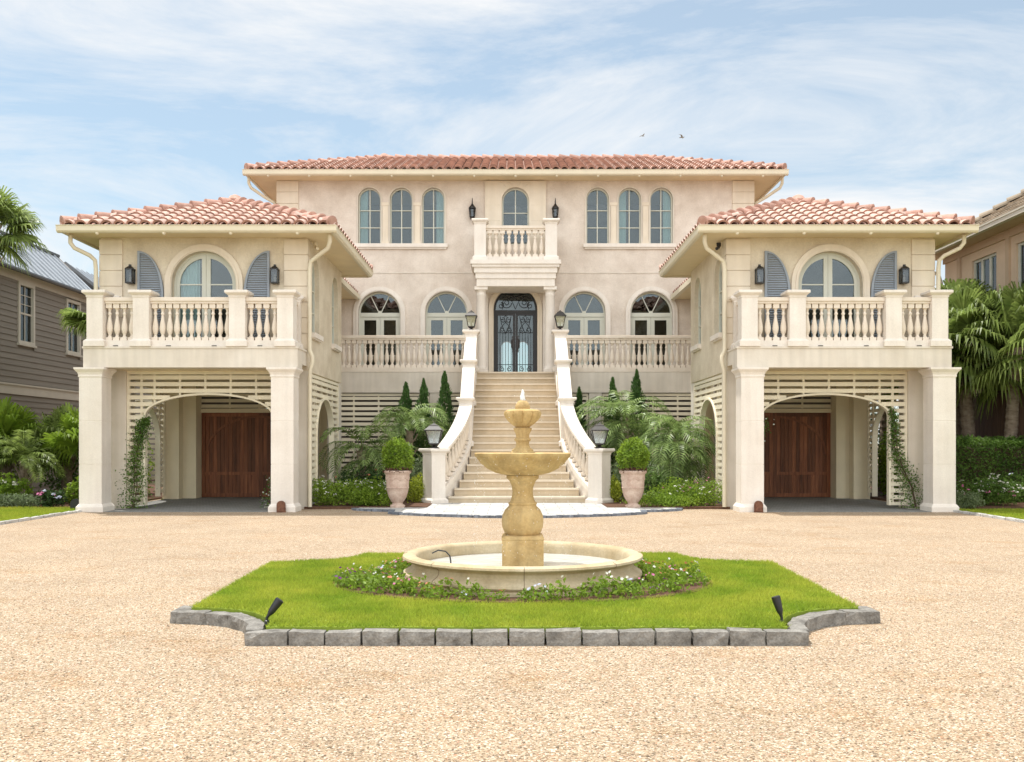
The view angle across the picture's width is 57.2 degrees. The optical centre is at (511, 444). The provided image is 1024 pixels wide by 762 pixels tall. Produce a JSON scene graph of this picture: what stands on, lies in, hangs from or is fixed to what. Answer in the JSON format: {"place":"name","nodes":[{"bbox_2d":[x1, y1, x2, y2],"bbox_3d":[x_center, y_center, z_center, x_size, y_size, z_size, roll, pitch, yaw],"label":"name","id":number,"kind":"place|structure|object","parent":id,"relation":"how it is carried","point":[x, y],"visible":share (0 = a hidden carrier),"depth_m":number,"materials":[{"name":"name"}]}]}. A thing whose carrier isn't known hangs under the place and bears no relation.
{"place":"outdoors","nodes":[
{"label":"outdoors","id":0,"kind":"place"},
{"bbox_2d":[0,506,74,520],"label":"grass","id":1,"kind":"structure","parent":0,"point":[10,513],"depth_m":18.87,"materials":[{"name":"plant"}]},
{"bbox_2d":[0,480,161,508],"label":"garden soil","id":2,"kind":"structure","parent":0,"point":[149,497],"depth_m":24.59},
{"bbox_2d":[0,472,35,505],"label":"hydrangea","id":3,"kind":"object","parent":2,"relation":"on","point":[13,487],"visible":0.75,"depth_m":20.76,"materials":[{"name":"green plant"}]},
{"bbox_2d":[0,492,46,506],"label":"ground cover","id":4,"kind":"object","parent":2,"relation":"on","point":[13,500],"visible":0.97,"depth_m":20.34,"materials":[{"name":"green plant"}]},
{"bbox_2d":[0,185,50,278],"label":"palmetto tree","id":5,"kind":"object","parent":2,"relation":"on","point":[19,221],"visible":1,"depth_m":23.48,"materials":[{"name":"green plant"}]},
{"bbox_2d":[0,396,61,483],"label":"fan palm","id":6,"kind":"object","parent":2,"relation":"on","point":[13,417],"visible":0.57,"depth_m":22.26,"materials":[{"name":"green plant"}]},
{"bbox_2d":[0,429,71,500],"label":"sago palm","id":7,"kind":"object","parent":2,"relation":"on","point":[24,453],"visible":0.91,"depth_m":21.39,"materials":[{"name":"green plant"}]},
{"bbox_2d":[3,402,78,498],"bbox_3d":[-11.204,0.165,23.470,2.845,2.471,2.946,0,0,22],"label":"fan palm","id":8,"kind":"object","parent":2,"relation":"on","point":[54,419],"visible":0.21,"depth_m":23.03,"materials":[{"name":"green plant"}]},
{"bbox_2d":[36,489,67,506],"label":"hydrangea","id":9,"kind":"object","parent":2,"relation":"on","point":[47,496],"visible":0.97,"depth_m":20.48,"materials":[{"name":"green plant"}]},
{"bbox_2d":[34,455,78,492],"bbox_3d":[-11.604,0.404,24.928,2.271,2.028,1.012,0,0,0],"label":"garden shrub","id":10,"kind":"object","parent":2,"relation":"on","point":[58,482],"visible":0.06,"depth_m":24.77,"materials":[{"name":"green plant"}]},
{"bbox_2d":[63,476,78,504],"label":"shrub","id":11,"kind":"object","parent":2,"relation":"on","point":[73,487],"visible":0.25,"depth_m":20.96,"materials":[{"name":"green plant"}]},
{"bbox_2d":[56,307,85,338],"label":"palmetto tree","id":12,"kind":"object","parent":2,"relation":"on","point":[72,318],"visible":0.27,"depth_m":25.06,"materials":[{"name":"green plant"}]},
{"bbox_2d":[36,407,148,473],"bbox_3d":[-9.958,0.175,22.718,2.610,2.449,2.738,0,0,0],"label":"fan palm","id":13,"kind":"object","parent":2,"relation":"on","point":[66,442],"visible":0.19,"depth_m":21.96,"materials":[{"name":"green plant"}]},
{"bbox_2d":[135,400,161,484],"bbox_3d":[-10.270,0.075,26.279,2.500,2.650,0.182,0,0,0],"label":"garden screen","id":14,"kind":"object","parent":2,"relation":"on","point":[150,451],"visible":0.01,"depth_m":26.20,"materials":[{"name":"paint"}]},
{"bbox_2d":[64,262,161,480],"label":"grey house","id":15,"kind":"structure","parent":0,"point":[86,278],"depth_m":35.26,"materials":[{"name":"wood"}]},
{"bbox_2d":[105,497,326,511],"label":"driveway","id":16,"kind":"structure","parent":0,"point":[227,504],"depth_m":21.48,"materials":[{"name":"concrete"}]},
{"bbox_2d":[304,493,431,508],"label":"garden soil","id":17,"kind":"structure","parent":0,"point":[405,503],"depth_m":20.46,"materials":[{"name":"soil"}]},
{"bbox_2d":[312,475,390,505],"bbox_3d":[-3.608,1.044,20.935,2.608,0.716,1.316,0,0,0],"label":"lantana","id":18,"kind":"object","parent":17,"relation":"on","point":[341,493],"visible":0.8,"depth_m":20.81,"materials":[{"name":"green plant"}]},
{"bbox_2d":[335,463,385,501],"bbox_3d":[-3.531,0.908,22.393,1.494,1.006,0.776,0,0,10],"label":"garden shrub","id":19,"kind":"object","parent":17,"relation":"on","point":[371,473],"visible":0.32,"depth_m":22.27,"materials":[{"name":"green plant"}]},
{"bbox_2d":[347,486,391,505],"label":"ground cover","id":20,"kind":"object","parent":17,"relation":"on","point":[364,495],"visible":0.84,"depth_m":20.61,"materials":[{"name":"green plant"}]},
{"bbox_2d":[318,425,422,499],"bbox_3d":[-3.490,0.573,23.101,2.780,2.101,2.274,0,0,0],"label":"pygmy date palm","id":21,"kind":"object","parent":17,"relation":"on","point":[364,453],"visible":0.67,"depth_m":22.82,"materials":[{"name":"green plant"}]},
{"bbox_2d":[396,381,419,465],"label":"cypress","id":22,"kind":"object","parent":17,"relation":"on","point":[405,399],"visible":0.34,"depth_m":25.52,"materials":[{"name":"green plant"}]},
{"bbox_2d":[371,403,450,495],"bbox_3d":[-2.586,0.155,24.304,2.281,2.490,2.370,0,0,0],"label":"pygmy date palm","id":23,"kind":"object","parent":17,"relation":"on","point":[412,417],"visible":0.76,"depth_m":23.95,"materials":[{"name":"green plant"}]},
{"bbox_2d":[401,455,422,500],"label":"garden shrub","id":24,"kind":"object","parent":17,"relation":"on","point":[415,471],"visible":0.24,"depth_m":22.51,"materials":[{"name":"green plant"}]},
{"bbox_2d":[406,472,424,502],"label":"garden shrub","id":25,"kind":"object","parent":17,"relation":"on","point":[417,488],"visible":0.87,"depth_m":21.86,"materials":[{"name":"green plant"}]},
{"bbox_2d":[412,378,435,468],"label":"cypress","id":26,"kind":"object","parent":17,"relation":"on","point":[423,396],"visible":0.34,"depth_m":25.32,"materials":[{"name":"green plant"}]},
{"bbox_2d":[0,446,1023,761],"bbox_3d":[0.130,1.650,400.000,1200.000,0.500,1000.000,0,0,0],"label":"ground","id":27,"kind":"structure","parent":0,"point":[808,542],"depth_m":6.00,"materials":[{"name":"gravel"}]},
{"bbox_2d":[0,510,81,524],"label":"lawn edging","id":28,"kind":"object","parent":27,"relation":"on","point":[36,517],"visible":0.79,"depth_m":17.67,"materials":[{"name":"stone"}]},
{"bbox_2d":[0,230,91,493],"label":"grey house","id":29,"kind":"structure","parent":27,"relation":"on","point":[41,354],"depth_m":27.62,"materials":[{"name":"wood"}]},
{"bbox_2d":[17,281,36,347],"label":"window","id":30,"kind":"structure","parent":29,"relation":"in","point":[26,292],"depth_m":26.89,"materials":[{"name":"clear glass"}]},
{"bbox_2d":[65,298,82,357],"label":"window","id":31,"kind":"structure","parent":29,"relation":"in","point":[73,343],"depth_m":29.76,"materials":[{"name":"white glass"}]},
{"bbox_2d":[432,370,454,454],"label":"cypress","id":32,"kind":"object","parent":27,"relation":"on","point":[444,398],"visible":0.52,"depth_m":25.23,"materials":[{"name":"green plant"}]},
{"bbox_2d":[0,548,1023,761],"bbox_3d":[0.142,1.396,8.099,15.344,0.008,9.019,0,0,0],"label":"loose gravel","id":33,"kind":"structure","parent":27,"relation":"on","point":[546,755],"depth_m":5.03,"materials":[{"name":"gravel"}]},
{"bbox_2d":[418,330,614,503],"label":"entrance staircase","id":34,"kind":"structure","parent":27,"relation":"on","point":[481,424],"depth_m":23.36,"materials":[{"name":"stone"}]},
{"bbox_2d":[424,423,443,447],"bbox_3d":[-1.800,-0.216,21.930,0.437,0.612,0.437,0,0,0],"label":"post lantern","id":35,"kind":"object","parent":34,"relation":"on","point":[433,427],"visible":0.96,"depth_m":21.81,"materials":[{"name":"grey metal"}]},
{"bbox_2d":[589,422,608,447],"bbox_3d":[2.060,-0.216,21.930,0.437,0.612,0.437,0,0,0],"label":"post lantern","id":36,"kind":"object","parent":34,"relation":"on","point":[599,427],"visible":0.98,"depth_m":21.81,"materials":[{"name":"grey metal"}]},
{"bbox_2d":[351,508,682,517],"bbox_3d":[0.133,1.373,19.013,7.126,0.053,2.370,0,0,0],"label":"terrace edging","id":37,"kind":"object","parent":27,"relation":"on","point":[392,512],"visible":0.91,"depth_m":18.34,"materials":[{"name":"stone"}]},
{"bbox_2d":[619,470,646,507],"bbox_3d":[2.650,0.963,20.420,0.600,0.805,0.600,0,0,0],"label":"urn","id":38,"kind":"object","parent":37,"relation":"on","point":[632,487],"visible":0.96,"depth_m":20.23,"materials":[{"name":"stone"}]},
{"bbox_2d":[615,436,650,470],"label":"box topiary","id":39,"kind":"object","parent":38,"relation":"in","point":[638,454],"visible":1,"depth_m":20.24,"materials":[{"name":"green plant"}]},
{"bbox_2d":[55,153,979,511],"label":"mansion","id":40,"kind":"structure","parent":27,"relation":"on","point":[621,263],"depth_m":23.14,"materials":[{"name":"beige paint"}]},
{"bbox_2d":[125,264,135,283],"bbox_3d":[-8.240,-3.687,20.324,0.164,0.413,0.230,0,0,0],"label":"wall lantern","id":41,"kind":"object","parent":40,"relation":"attached to","point":[130,270],"depth_m":20.22,"materials":[{"name":"metal"}]},
{"bbox_2d":[115,415,161,507],"bbox_3d":[-8.088,0.344,20.323,1.086,2.067,0.656,0,0,0],"label":"climbing vine","id":42,"kind":"object","parent":40,"relation":"attached to","point":[144,423],"visible":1,"depth_m":20.34,"materials":[{"name":"green plant"}]},
{"bbox_2d":[164,244,242,337],"bbox_3d":[-6.670,-3.210,20.487,1.700,2.280,0.310,0,0,0],"label":"window","id":43,"kind":"structure","parent":40,"relation":"in","point":[187,277],"depth_m":20.53,"materials":[{"name":"paint"}]},
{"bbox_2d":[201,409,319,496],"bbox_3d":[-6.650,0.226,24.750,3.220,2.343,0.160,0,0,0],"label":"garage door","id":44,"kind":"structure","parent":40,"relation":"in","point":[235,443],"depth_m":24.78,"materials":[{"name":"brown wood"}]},
{"bbox_2d":[312,265,323,342],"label":"window","id":45,"kind":"structure","parent":40,"relation":"in","point":[315,336],"depth_m":21.61,"materials":[{"name":"paint"}]},
{"bbox_2d":[331,283,341,352],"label":"window","id":46,"kind":"structure","parent":40,"relation":"in","point":[335,347],"depth_m":23.97,"materials":[{"name":"paint"}]},
{"bbox_2d":[357,186,381,242],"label":"window","id":47,"kind":"structure","parent":40,"relation":"in","point":[363,198],"depth_m":28.53,"materials":[{"name":"paint"}]},
{"bbox_2d":[353,286,404,364],"bbox_3d":[-3.985,-3.423,28.461,1.570,2.705,0.278,0,0,0],"label":"window","id":48,"kind":"structure","parent":40,"relation":"in","point":[379,317],"depth_m":28.51,"materials":[{"name":"paint"}]},
{"bbox_2d":[388,186,413,242],"bbox_3d":[-3.325,-6.940,28.465,0.770,1.740,0.190,0,0,0],"label":"window","id":49,"kind":"structure","parent":40,"relation":"in","point":[390,210],"depth_m":28.50,"materials":[{"name":"paint"}]},
{"bbox_2d":[420,186,445,242],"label":"window","id":50,"kind":"structure","parent":40,"relation":"in","point":[440,210],"depth_m":28.50,"materials":[{"name":"paint"}]},
{"bbox_2d":[420,286,471,366],"bbox_3d":[-1.955,-3.423,28.461,1.570,2.705,0.278,0,0,0],"label":"window","id":51,"kind":"structure","parent":40,"relation":"in","point":[446,317],"depth_m":28.51,"materials":[{"name":"paint"}]},
{"bbox_2d":[502,189,528,244],"bbox_3d":[0.130,-6.910,28.510,0.816,1.716,0.060,0,0,0],"label":"window","id":52,"kind":"structure","parent":40,"relation":"in","point":[515,190],"depth_m":28.48,"materials":[{"name":"glass"}]},
{"bbox_2d":[489,293,541,371],"bbox_3d":[0.130,-3.490,28.466,1.620,2.840,0.268,0,0,0],"label":"front door","id":53,"kind":"structure","parent":40,"relation":"in","point":[493,313],"depth_m":28.50,"materials":[{"name":"metal"}]},
{"bbox_2d":[558,286,610,366],"bbox_3d":[2.215,-3.423,28.461,1.570,2.705,0.278,0,0,0],"label":"window","id":54,"kind":"structure","parent":40,"relation":"in","point":[583,317],"depth_m":28.51,"materials":[{"name":"paint"}]},
{"bbox_2d":[585,186,609,242],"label":"window","id":55,"kind":"structure","parent":40,"relation":"in","point":[586,196],"depth_m":28.50,"materials":[{"name":"paint"}]},
{"bbox_2d":[617,186,641,242],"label":"window","id":56,"kind":"structure","parent":40,"relation":"in","point":[621,197],"depth_m":28.50,"materials":[{"name":"paint"}]},
{"bbox_2d":[626,286,677,364],"bbox_3d":[4.245,-3.423,28.461,1.570,2.705,0.278,0,0,0],"label":"window","id":57,"kind":"structure","parent":40,"relation":"in","point":[631,317],"depth_m":28.51,"materials":[{"name":"paint"}]},
{"bbox_2d":[649,186,673,242],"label":"window","id":58,"kind":"structure","parent":40,"relation":"in","point":[667,198],"depth_m":28.53,"materials":[{"name":"paint"}]},
{"bbox_2d":[690,283,700,352],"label":"window","id":59,"kind":"structure","parent":40,"relation":"in","point":[697,347],"depth_m":23.96,"materials":[{"name":"paint"}]},
{"bbox_2d":[710,264,721,342],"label":"window","id":60,"kind":"structure","parent":40,"relation":"in","point":[716,337],"depth_m":21.57,"materials":[{"name":"paint"}]},
{"bbox_2d":[764,409,831,496],"bbox_3d":[6.910,0.226,24.750,3.220,2.343,0.160,0,0,0],"label":"garage door","id":61,"kind":"structure","parent":40,"relation":"in","point":[797,449],"depth_m":24.78,"materials":[{"name":"brown wood"}]},
{"bbox_2d":[791,244,869,336],"bbox_3d":[6.930,-3.210,20.461,1.700,2.280,0.258,0,0,0],"label":"window","id":62,"kind":"structure","parent":40,"relation":"in","point":[808,258],"depth_m":20.52,"materials":[{"name":"paint"}]},
{"bbox_2d":[883,407,922,508],"bbox_3d":[8.609,0.281,20.238,1.159,2.200,0.596,0,0,0],"label":"climbing vine","id":63,"kind":"object","parent":40,"relation":"attached to","point":[894,425],"visible":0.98,"depth_m":20.34,"materials":[{"name":"green plant"}]},
{"bbox_2d":[899,264,909,283],"bbox_3d":[8.500,-3.687,20.324,0.164,0.413,0.230,0,0,0],"label":"wall lantern","id":64,"kind":"object","parent":40,"relation":"attached to","point":[904,273],"depth_m":20.22,"materials":[{"name":"metal"}]},
{"bbox_2d":[363,503,672,515],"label":"terrace","id":65,"kind":"structure","parent":27,"relation":"on","point":[547,509],"depth_m":19.73,"materials":[{"name":"stone"}]},
{"bbox_2d":[384,470,410,507],"bbox_3d":[-2.470,0.963,20.420,0.600,0.805,0.600,0,0,0],"label":"urn","id":66,"kind":"object","parent":65,"relation":"on","point":[397,485],"visible":0.95,"depth_m":20.23,"materials":[{"name":"stone"}]},
{"bbox_2d":[381,436,414,469],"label":"box topiary","id":67,"kind":"object","parent":66,"relation":"in","point":[395,446],"visible":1,"depth_m":20.24,"materials":[{"name":"green plant"}]},
{"bbox_2d":[189,551,860,638],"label":"turf","id":68,"kind":"structure","parent":27,"relation":"on","point":[788,618],"depth_m":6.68,"materials":[{"name":"plant"}]},
{"bbox_2d":[264,597,282,624],"bbox_3d":[-1.723,1.210,6.813,0.137,0.200,0.064,0,0,-14],"label":"spotlight","id":69,"kind":"object","parent":68,"relation":"on","point":[277,603],"visible":0.95,"depth_m":6.79,"materials":[{"name":"black plastic"}]},
{"bbox_2d":[333,569,712,603],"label":"flower bed soil","id":70,"kind":"structure","parent":68,"relation":"on","point":[614,597],"depth_m":7.97,"materials":[{"name":"soil"}]},
{"bbox_2d":[348,567,374,588],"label":"bedding plant","id":71,"kind":"object","parent":70,"relation":"on","point":[353,580],"visible":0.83,"depth_m":8.29,"materials":[{"name":"green plant"}]},
{"bbox_2d":[360,573,388,593],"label":"bedding plant","id":72,"kind":"object","parent":70,"relation":"on","point":[371,589],"visible":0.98,"depth_m":8.11,"materials":[{"name":"green plant"}]},
{"bbox_2d":[433,577,460,597],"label":"bedding plant","id":73,"kind":"object","parent":70,"relation":"on","point":[448,582],"visible":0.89,"depth_m":7.93,"materials":[{"name":"green plant"}]},
{"bbox_2d":[403,389,642,596],"bbox_3d":[0.110,0.392,9.000,2.297,1.845,2.297,0,0,0],"label":"fountain","id":74,"kind":"object","parent":70,"relation":"on","point":[518,558],"visible":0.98,"depth_m":8.80,"materials":[{"name":"stone"}]},
{"bbox_2d":[526,583,552,601],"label":"bedding plant","id":75,"kind":"object","parent":70,"relation":"on","point":[538,594],"visible":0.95,"depth_m":7.71,"materials":[{"name":"green plant"}]},
{"bbox_2d":[541,575,573,601],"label":"bedding plant","id":76,"kind":"object","parent":70,"relation":"on","point":[564,588],"visible":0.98,"depth_m":7.71,"materials":[{"name":"green plant"}]},
{"bbox_2d":[580,573,607,597],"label":"bedding plant","id":77,"kind":"object","parent":70,"relation":"on","point":[592,593],"visible":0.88,"depth_m":7.88,"materials":[{"name":"green plant"}]},
{"bbox_2d":[593,570,623,597],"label":"bedding plant","id":78,"kind":"object","parent":70,"relation":"on","point":[613,582],"visible":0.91,"depth_m":7.91,"materials":[{"name":"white plant"}]},
{"bbox_2d":[617,576,643,597],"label":"bedding plant","id":79,"kind":"object","parent":70,"relation":"on","point":[634,590],"visible":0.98,"depth_m":7.88,"materials":[{"name":"green plant"}]},
{"bbox_2d":[663,568,691,592],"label":"bedding plant","id":80,"kind":"object","parent":70,"relation":"on","point":[684,582],"visible":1,"depth_m":8.15,"materials":[{"name":"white plant"}]},
{"bbox_2d":[170,603,880,645],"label":"stone kerb","id":81,"kind":"structure","parent":68,"relation":"on","point":[255,631],"depth_m":6.53,"materials":[{"name":"stone"}]},
{"bbox_2d":[771,595,783,621],"bbox_3d":[1.936,1.202,6.818,0.089,0.216,0.074,0,0,0],"label":"spotlight","id":82,"kind":"object","parent":68,"relation":"on","point":[776,601],"visible":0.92,"depth_m":6.79,"materials":[{"name":"black plastic"}]},
{"bbox_2d":[574,386,589,455],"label":"cypress","id":83,"kind":"object","parent":27,"relation":"on","point":[578,402],"visible":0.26,"depth_m":25.56,"materials":[{"name":"green plant"}]},
{"bbox_2d":[935,189,1023,395],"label":"tan house","id":84,"kind":"structure","parent":27,"relation":"on","point":[991,252],"depth_m":25.55,"materials":[{"name":"paint"}]},
{"bbox_2d":[974,253,995,295],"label":"window","id":85,"kind":"structure","parent":84,"relation":"in","point":[984,268],"depth_m":26.08,"materials":[{"name":"white"}]},
{"bbox_2d":[1018,242,1023,288],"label":"window","id":86,"kind":"structure","parent":84,"relation":"in","point":[1021,245],"depth_m":24.35,"materials":[{"name":"white"}]},
{"bbox_2d":[953,510,1023,522],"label":"lawn edging","id":87,"kind":"object","parent":27,"relation":"on","point":[993,516],"visible":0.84,"depth_m":17.92,"materials":[{"name":"stone"}]},
{"bbox_2d":[0,0,1023,443],"label":"sky","id":88,"kind":"structure","parent":0,"point":[106,105],"materials":[{"name":"blue"}]},
{"bbox_2d":[601,493,729,508],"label":"garden soil","id":89,"kind":"structure","parent":0,"point":[616,504],"depth_m":20.46,"materials":[{"name":"soil"}]},
{"bbox_2d":[602,376,621,476],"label":"cypress","id":90,"kind":"object","parent":89,"relation":"on","point":[612,385],"visible":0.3,"depth_m":25.34,"materials":[{"name":"green plant"}]},
{"bbox_2d":[609,474,622,501],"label":"garden shrub","id":91,"kind":"object","parent":89,"relation":"on","point":[615,489],"visible":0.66,"depth_m":21.97,"materials":[{"name":"green plant"}]},
{"bbox_2d":[575,390,692,471],"bbox_3d":[2.954,-0.027,24.083,3.144,2.854,2.816,0,0,0],"label":"pygmy date palm","id":92,"kind":"object","parent":89,"relation":"on","point":[614,410],"visible":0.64,"depth_m":23.88,"materials":[{"name":"green plant"}]},
{"bbox_2d":[628,369,650,483],"bbox_3d":[3.396,-0.340,25.494,0.926,3.479,0.888,0,0,0],"label":"cypress","id":93,"kind":"object","parent":89,"relation":"on","point":[636,388],"visible":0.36,"depth_m":25.43,"materials":[{"name":"green plant"}]},
{"bbox_2d":[643,467,684,499],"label":"garden shrub","id":94,"kind":"object","parent":89,"relation":"on","point":[658,481],"visible":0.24,"depth_m":21.91,"materials":[{"name":"green plant"}]},
{"bbox_2d":[620,490,721,506],"bbox_3d":[3.567,1.200,20.596,2.392,0.381,0.822,0,0,0],"label":"ground cover","id":95,"kind":"object","parent":89,"relation":"on","point":[685,498],"visible":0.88,"depth_m":20.55,"materials":[{"name":"green plant"}]},
{"bbox_2d":[640,415,715,492],"bbox_3d":[3.960,0.352,22.715,2.261,2.095,2.505,0,0,0],"label":"pygmy date palm","id":96,"kind":"object","parent":89,"relation":"on","point":[675,460],"visible":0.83,"depth_m":22.24,"materials":[{"name":"green plant"}]},
{"bbox_2d":[646,476,721,505],"bbox_3d":[3.905,1.052,21.029,1.874,0.706,1.155,0,0,0],"label":"lantana","id":97,"kind":"object","parent":89,"relation":"on","point":[676,487],"visible":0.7,"depth_m":20.81,"materials":[{"name":"green plant"}]},
{"bbox_2d":[712,497,929,511],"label":"driveway","id":98,"kind":"structure","parent":0,"point":[801,504],"depth_m":21.48,"materials":[{"name":"concrete"}]},
{"bbox_2d":[870,427,898,494],"bbox_3d":[10.231,0.418,25.200,1.051,2.031,1.951,0,0,0],"label":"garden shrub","id":99,"kind":"object","parent":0,"point":[883,473],"visible":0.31,"depth_m":25.05,"materials":[{"name":"green plant"}]},
{"bbox_2d":[878,394,890,490],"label":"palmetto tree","id":100,"kind":"object","parent":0,"point":[883,424],"visible":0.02,"depth_m":27.26,"materials":[{"name":"green plant"}]},
{"bbox_2d":[870,487,1023,508],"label":"garden soil","id":101,"kind":"structure","parent":0,"point":[1019,505],"depth_m":21.30,"materials":[{"name":"soil"}]},
{"bbox_2d":[897,279,1023,448],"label":"palmetto tree","id":102,"kind":"object","parent":101,"relation":"on","point":[961,312],"visible":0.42,"depth_m":23.98,"materials":[{"name":"green plant"}]},
{"bbox_2d":[935,278,993,448],"bbox_3d":[12.426,-1.609,26.063,2.396,6.019,2.262,0,0,0],"label":"palmetto tree","id":103,"kind":"object","parent":101,"relation":"on","point":[958,414],"visible":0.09,"depth_m":25.93,"materials":[{"name":"green plant"}]},
{"bbox_2d":[956,490,985,508],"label":"ground cover","id":104,"kind":"object","parent":101,"relation":"on","point":[968,498],"visible":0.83,"depth_m":19.88,"materials":[{"name":"green plant"}]},
{"bbox_2d":[952,281,1023,448],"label":"palmetto tree","id":105,"kind":"object","parent":101,"relation":"on","point":[1009,307],"visible":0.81,"depth_m":23.55,"materials":[{"name":"green plant"}]},
{"bbox_2d":[955,433,1023,501],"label":"hedge","id":106,"kind":"object","parent":101,"relation":"on","point":[974,463],"visible":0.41,"depth_m":22.27,"materials":[{"name":"green plant"}]},
{"bbox_2d":[956,473,1023,505],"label":"lantana","id":107,"kind":"object","parent":101,"relation":"on","point":[1004,489],"visible":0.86,"depth_m":20.87,"materials":[{"name":"green plant"}]},
{"bbox_2d":[961,388,1023,448],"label":"wooden fence","id":108,"kind":"object","parent":101,"relation":"on","point":[992,425],"visible":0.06,"depth_m":24.90,"materials":[{"name":"wood"}]},
{"bbox_2d":[959,507,1023,518],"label":"grass","id":109,"kind":"structure","parent":0,"point":[1009,512],"depth_m":18.79,"materials":[{"name":"plant"}]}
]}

